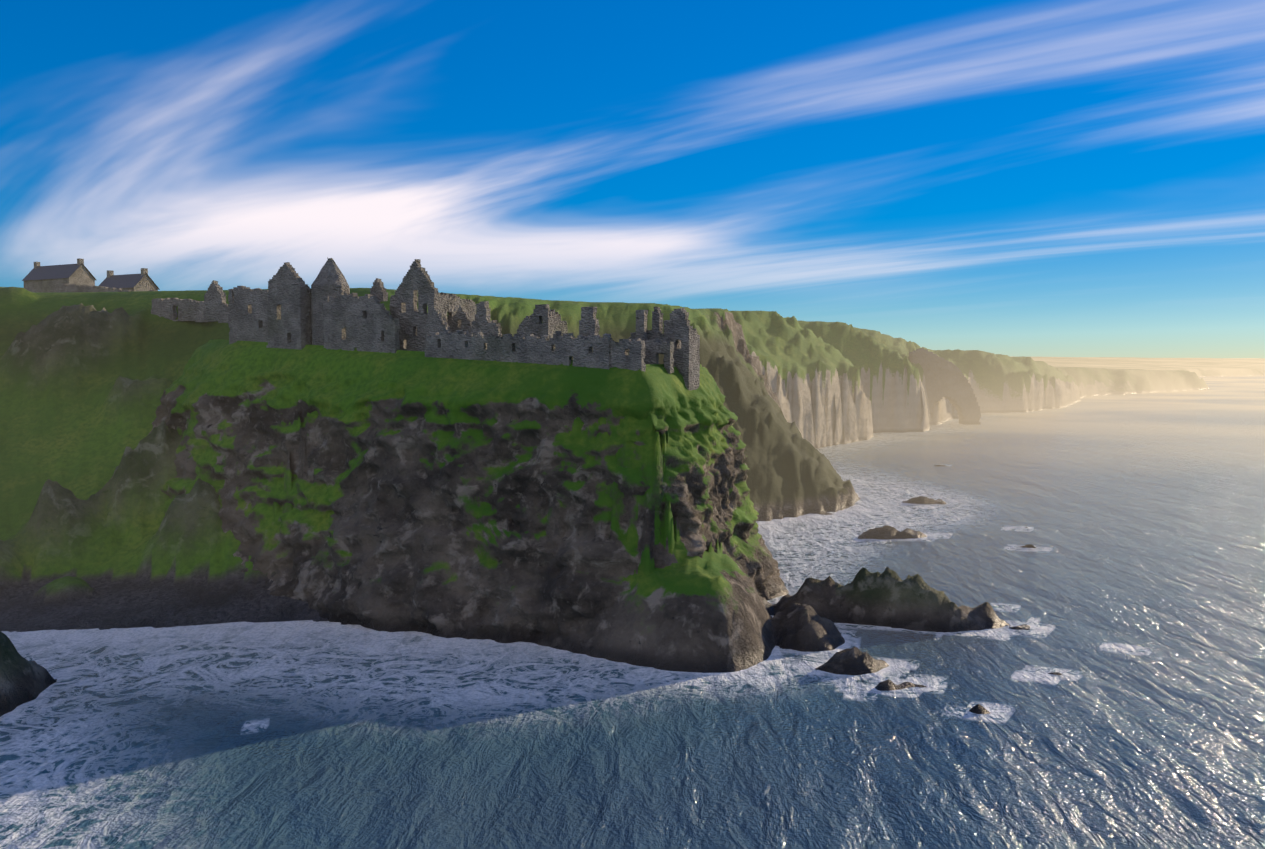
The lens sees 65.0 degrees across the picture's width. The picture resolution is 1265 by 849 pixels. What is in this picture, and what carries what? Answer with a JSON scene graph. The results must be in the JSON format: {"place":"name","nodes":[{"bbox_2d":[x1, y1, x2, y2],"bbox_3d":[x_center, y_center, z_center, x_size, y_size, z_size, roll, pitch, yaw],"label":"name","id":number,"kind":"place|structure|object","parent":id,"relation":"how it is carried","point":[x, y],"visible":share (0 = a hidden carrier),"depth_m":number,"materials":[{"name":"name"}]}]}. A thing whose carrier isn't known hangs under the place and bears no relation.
{"place":"outdoors","nodes":[
{"label":"outdoors","id":0,"kind":"place"},
{"bbox_2d":[0,376,1264,848],"bbox_3d":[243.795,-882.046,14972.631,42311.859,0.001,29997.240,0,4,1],"label":"sea water","id":1,"kind":"structure","parent":0,"point":[1128,588],"depth_m":97.13,"materials":[{"name":"blue liquid"}]},
{"bbox_2d":[0,287,1264,716],"bbox_3d":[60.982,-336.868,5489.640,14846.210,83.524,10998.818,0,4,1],"label":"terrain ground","id":2,"kind":"structure","parent":0,"point":[92,535],"depth_m":161.65,"materials":[{"name":"green plant"}]},
{"bbox_2d":[22,258,159,292],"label":"houses","id":3,"kind":"structure","parent":2,"relation":"on","point":[49,279],"depth_m":255.66,"materials":[{"name":"stone"}]},
{"bbox_2d":[59,257,699,389],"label":"castle ruin","id":4,"kind":"object","parent":2,"relation":"on","point":[289,308],"visible":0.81,"depth_m":146.60,"materials":[{"name":"stone"}]},
{"bbox_2d":[148,339,788,642],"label":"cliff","id":5,"kind":"structure","parent":2,"relation":"on","point":[407,451],"depth_m":130.98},
{"bbox_2d":[909,348,980,424],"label":"sea arch rock","id":6,"kind":"object","parent":2,"relation":"on","point":[947,379],"visible":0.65,"depth_m":549.64,"materials":[{"name":"stone"}]},
{"bbox_2d":[0,0,1264,357],"label":"sky","id":7,"kind":"structure","parent":0,"point":[1015,178],"materials":[{"name":"blue"}]}
]}

